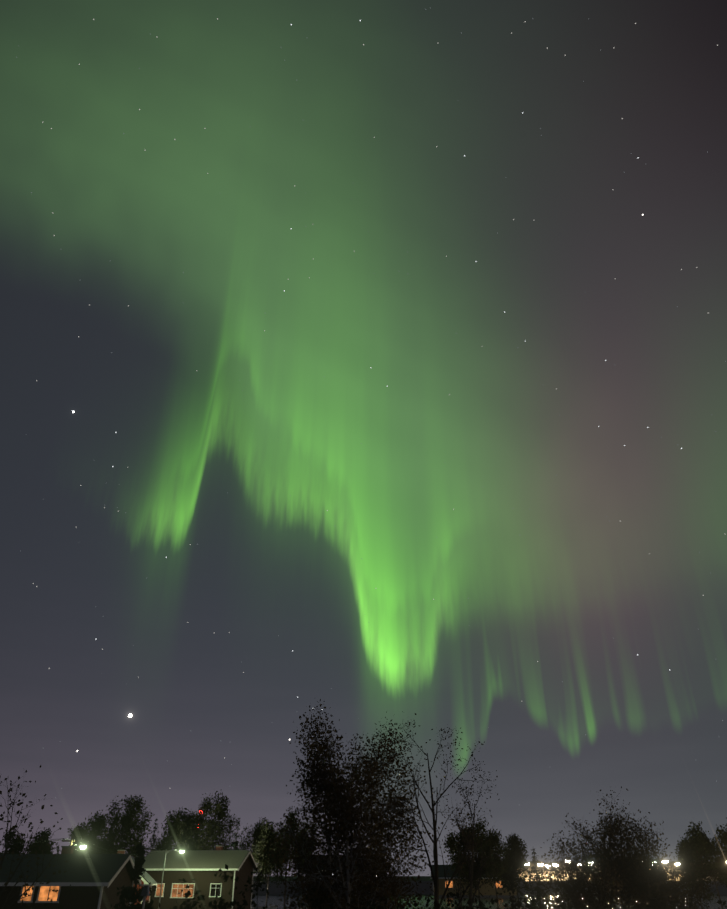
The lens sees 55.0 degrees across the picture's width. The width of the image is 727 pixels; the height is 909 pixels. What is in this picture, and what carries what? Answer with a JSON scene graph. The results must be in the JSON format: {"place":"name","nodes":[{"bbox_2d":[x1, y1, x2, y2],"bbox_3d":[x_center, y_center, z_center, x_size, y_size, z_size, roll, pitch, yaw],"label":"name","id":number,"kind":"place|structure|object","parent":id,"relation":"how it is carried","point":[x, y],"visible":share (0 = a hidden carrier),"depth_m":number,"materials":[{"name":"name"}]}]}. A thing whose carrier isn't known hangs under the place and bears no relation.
{"place":"outdoors","nodes":[
{"label":"outdoors","id":0,"kind":"place"},
{"bbox_2d":[0,846,140,908],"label":"house","id":1,"kind":"structure","parent":0,"point":[95,881],"depth_m":41.69,"materials":[{"name":"wood"}]},
{"bbox_2d":[304,855,378,897],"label":"house","id":2,"kind":"structure","parent":0,"point":[337,870],"depth_m":125.41,"materials":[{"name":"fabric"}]},
{"bbox_2d":[253,876,432,880],"bbox_3d":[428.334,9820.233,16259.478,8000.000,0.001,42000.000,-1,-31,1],"label":"shoreline","id":3,"kind":"structure","parent":0,"point":[425,878],"depth_m":1190.34,"materials":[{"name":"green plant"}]},
{"bbox_2d":[0,829,26,853],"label":"tree","id":4,"kind":"object","parent":3,"relation":"on","point":[11,847],"visible":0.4,"depth_m":98.78,"materials":[{"name":"green plant"}]},
{"bbox_2d":[21,827,57,853],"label":"tree","id":5,"kind":"object","parent":3,"relation":"on","point":[33,849],"visible":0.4,"depth_m":88.25,"materials":[{"name":"green plant"}]},
{"bbox_2d":[0,765,79,908],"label":"tree","id":6,"kind":"object","parent":3,"relation":"on","point":[25,894],"visible":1,"depth_m":11.32,"materials":[{"name":"black plant"}]},
{"bbox_2d":[44,898,63,908],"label":"bush","id":7,"kind":"object","parent":3,"relation":"on","point":[60,906],"visible":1,"depth_m":14.19,"materials":[{"name":"green plant"}]},
{"bbox_2d":[62,836,87,848],"bbox_3d":[-22.493,32.653,52.960,2.075,6.558,0.520,-1,-31,1],"label":"street lamp","id":8,"kind":"object","parent":3,"relation":"on","point":[82,846],"visible":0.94,"depth_m":54.40,"materials":[{"name":"metal"}]},
{"bbox_2d":[0,838,171,854],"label":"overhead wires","id":9,"kind":"object","parent":8,"relation":"hanging from","point":[73,843],"visible":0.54,"depth_m":54.49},
{"bbox_2d":[68,822,89,853],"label":"tree","id":10,"kind":"object","parent":3,"relation":"on","point":[73,832],"visible":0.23,"depth_m":101.98,"materials":[{"name":"green plant"}]},
{"bbox_2d":[74,810,125,853],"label":"tree","id":11,"kind":"object","parent":3,"relation":"on","point":[97,823],"visible":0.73,"depth_m":85.16,"materials":[{"name":"green plant"}]},
{"bbox_2d":[98,796,141,858],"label":"tree","id":12,"kind":"object","parent":3,"relation":"on","point":[113,833],"visible":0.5,"depth_m":96.25,"materials":[{"name":"black plant"}]},
{"bbox_2d":[110,836,156,908],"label":"conifer tree","id":13,"kind":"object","parent":3,"relation":"on","point":[130,894],"depth_m":24.37,"materials":[{"name":"green plant"}]},
{"bbox_2d":[118,795,154,857],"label":"tree","id":14,"kind":"object","parent":3,"relation":"on","point":[143,824],"visible":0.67,"depth_m":98.74,"materials":[{"name":"green plant"}]},
{"bbox_2d":[117,850,156,904],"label":"house","id":15,"kind":"structure","parent":3,"relation":"on","point":[147,879],"depth_m":64.26,"materials":[{"name":"wood"}]},
{"bbox_2d":[140,884,152,908],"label":"garden post lantern","id":16,"kind":"object","parent":3,"relation":"on","point":[145,891],"visible":1,"depth_m":21.14,"materials":[{"name":"metal"}]},
{"bbox_2d":[145,819,158,855],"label":"spruce","id":17,"kind":"object","parent":3,"relation":"on","point":[153,836],"visible":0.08,"depth_m":100.22,"materials":[{"name":"green plant"}]},
{"bbox_2d":[150,809,190,850],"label":"tree","id":18,"kind":"object","parent":3,"relation":"on","point":[174,829],"visible":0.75,"depth_m":88.76,"materials":[{"name":"green plant"}]},
{"bbox_2d":[158,849,184,908],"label":"street lamp","id":19,"kind":"object","parent":3,"relation":"on","point":[181,850],"visible":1,"depth_m":67.02,"materials":[{"name":"metal"}]},
{"bbox_2d":[174,807,198,849],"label":"tree","id":20,"kind":"object","parent":3,"relation":"on","point":[184,818],"visible":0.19,"depth_m":102.30,"materials":[{"name":"green plant"}]},
{"bbox_2d":[142,846,257,908],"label":"house","id":21,"kind":"structure","parent":3,"relation":"on","point":[201,867],"depth_m":70.83,"materials":[{"name":"wood"}]},
{"bbox_2d":[183,791,223,849],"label":"tree","id":22,"kind":"object","parent":3,"relation":"on","point":[200,822],"visible":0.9,"depth_m":99.26,"materials":[{"name":"black plant"}]},
{"bbox_2d":[170,867,267,908],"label":"bush","id":23,"kind":"object","parent":3,"relation":"on","point":[243,893],"visible":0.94,"depth_m":13.75,"materials":[{"name":"green plant"}]},
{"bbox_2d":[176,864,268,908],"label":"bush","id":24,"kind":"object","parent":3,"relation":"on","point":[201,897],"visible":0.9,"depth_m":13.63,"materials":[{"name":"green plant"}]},
{"bbox_2d":[205,796,240,849],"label":"tree","id":25,"kind":"object","parent":3,"relation":"on","point":[221,813],"visible":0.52,"depth_m":109.47,"materials":[{"name":"green plant"}]},
{"bbox_2d":[230,821,241,849],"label":"spruce","id":26,"kind":"object","parent":3,"relation":"on","point":[235,843],"visible":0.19,"depth_m":87.16,"materials":[{"name":"green plant"}]},
{"bbox_2d":[237,817,273,890],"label":"tree","id":27,"kind":"object","parent":3,"relation":"on","point":[256,833],"visible":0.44,"depth_m":111.08,"materials":[{"name":"green plant"}]},
{"bbox_2d":[251,819,290,907],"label":"tree","id":28,"kind":"object","parent":3,"relation":"on","point":[261,860],"visible":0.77,"depth_m":90.18,"materials":[{"name":"black plant"}]},
{"bbox_2d":[220,886,343,908],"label":"bush","id":29,"kind":"object","parent":3,"relation":"on","point":[314,904],"visible":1,"depth_m":12.63,"materials":[{"name":"green plant"}]},
{"bbox_2d":[271,807,304,903],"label":"tree","id":30,"kind":"object","parent":3,"relation":"on","point":[289,816],"visible":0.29,"depth_m":107.41,"materials":[{"name":"green plant"}]},
{"bbox_2d":[290,818,322,897],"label":"tree","id":31,"kind":"object","parent":3,"relation":"on","point":[303,848],"visible":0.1,"depth_m":99.27,"materials":[{"name":"green plant"}]},
{"bbox_2d":[260,699,432,908],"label":"birch","id":32,"kind":"object","parent":3,"relation":"on","point":[313,765],"visible":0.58,"depth_m":17.99,"materials":[{"name":"black plant"}]},
{"bbox_2d":[288,746,434,908],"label":"birch","id":33,"kind":"object","parent":3,"relation":"on","point":[348,821],"visible":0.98,"depth_m":16.92,"materials":[{"name":"black plant"}]},
{"bbox_2d":[302,712,432,908],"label":"birch","id":34,"kind":"object","parent":3,"relation":"on","point":[390,758],"visible":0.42,"depth_m":20.39,"materials":[{"name":"black plant"}]},
{"bbox_2d":[378,896,483,908],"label":"bush","id":35,"kind":"object","parent":3,"relation":"on","point":[467,907],"visible":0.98,"depth_m":13.67,"materials":[{"name":"green plant"}]},
{"bbox_2d":[377,711,504,908],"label":"thin tree","id":36,"kind":"object","parent":3,"relation":"on","point":[434,840],"visible":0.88,"depth_m":20.66,"materials":[{"name":"black plant"}]},
{"bbox_2d":[408,884,493,908],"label":"bush","id":37,"kind":"object","parent":3,"relation":"on","point":[455,903],"visible":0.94,"depth_m":14.10,"materials":[{"name":"green plant"}]},
{"bbox_2d":[443,825,480,908],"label":"tree","id":38,"kind":"object","parent":3,"relation":"on","point":[451,840],"visible":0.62,"depth_m":91.13,"materials":[{"name":"green plant"}]},
{"bbox_2d":[450,817,493,899],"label":"tree","id":39,"kind":"object","parent":3,"relation":"on","point":[481,826],"visible":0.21,"depth_m":93.83,"materials":[{"name":"green plant"}]},
{"bbox_2d":[447,761,503,908],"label":"thin tree","id":40,"kind":"object","parent":3,"relation":"on","point":[469,845],"visible":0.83,"depth_m":25.98,"materials":[{"name":"black plant"}]},
{"bbox_2d":[470,897,501,908],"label":"bush","id":41,"kind":"object","parent":3,"relation":"on","point":[495,900],"visible":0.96,"depth_m":14.12,"materials":[{"name":"green plant"}]},
{"bbox_2d":[252,861,726,894],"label":"ground","id":42,"kind":"structure","parent":3,"relation":"on","point":[274,889],"depth_m":158.03,"materials":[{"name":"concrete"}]},
{"bbox_2d":[474,827,510,908],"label":"tree","id":43,"kind":"object","parent":3,"relation":"on","point":[486,846],"visible":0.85,"depth_m":87.42,"materials":[{"name":"green plant"}]},
{"bbox_2d":[429,864,572,908],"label":"bush","id":44,"kind":"object","parent":3,"relation":"on","point":[513,885],"visible":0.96,"depth_m":15.53,"materials":[{"name":"green plant"}]},
{"bbox_2d":[495,833,533,899],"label":"tree","id":45,"kind":"object","parent":3,"relation":"on","point":[516,856],"visible":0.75,"depth_m":103.96,"materials":[{"name":"green plant"}]},
{"bbox_2d":[529,847,549,906],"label":"spruce","id":46,"kind":"object","parent":3,"relation":"on","point":[539,893],"visible":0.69,"depth_m":96.22,"materials":[{"name":"green plant"}]},
{"bbox_2d":[523,786,694,908],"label":"broad tree","id":47,"kind":"object","parent":3,"relation":"on","point":[608,884],"visible":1,"depth_m":23.94,"materials":[{"name":"black plant"}]},
{"bbox_2d":[605,809,726,908],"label":"broad tree","id":48,"kind":"object","parent":3,"relation":"on","point":[682,879],"visible":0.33,"depth_m":26.49,"materials":[{"name":"black plant"}]},
{"bbox_2d":[674,830,717,907],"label":"tree","id":49,"kind":"object","parent":3,"relation":"on","point":[687,850],"visible":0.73,"depth_m":84.07,"materials":[{"name":"green plant"}]},
{"bbox_2d":[687,821,726,908],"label":"tree","id":50,"kind":"object","parent":3,"relation":"on","point":[707,845],"visible":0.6,"depth_m":83.87,"materials":[{"name":"green plant"}]},
{"bbox_2d":[702,818,726,887],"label":"tree","id":51,"kind":"object","parent":3,"relation":"on","point":[722,837],"visible":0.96,"depth_m":80.73,"materials":[{"name":"green plant"}]},
{"bbox_2d":[717,900,726,907],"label":"bush","id":52,"kind":"object","parent":3,"relation":"on","point":[720,902],"visible":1,"depth_m":15.12,"materials":[{"name":"green plant"}]},
{"bbox_2d":[0,0,726,875],"label":"sky","id":53,"kind":"structure","parent":0,"point":[312,429],"materials":[{"name":"green"}]},
{"bbox_2d":[16,9,725,788],"bbox_3d":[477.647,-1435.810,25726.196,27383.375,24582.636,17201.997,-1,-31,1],"label":"stars","id":54,"kind":"object","parent":53,"relation":"in","point":[370,367],"visible":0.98,"depth_m":27530.91,"materials":[{"name":"white"}]},
{"bbox_2d":[431,865,518,897],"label":"house","id":55,"kind":"structure","parent":0,"point":[484,889],"depth_m":135.04,"materials":[{"name":"wood"}]},
{"bbox_2d":[251,894,726,908],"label":"river water","id":56,"kind":"structure","parent":0,"point":[273,900],"depth_m":109.25,"materials":[{"name":"black liquid"}]}
]}

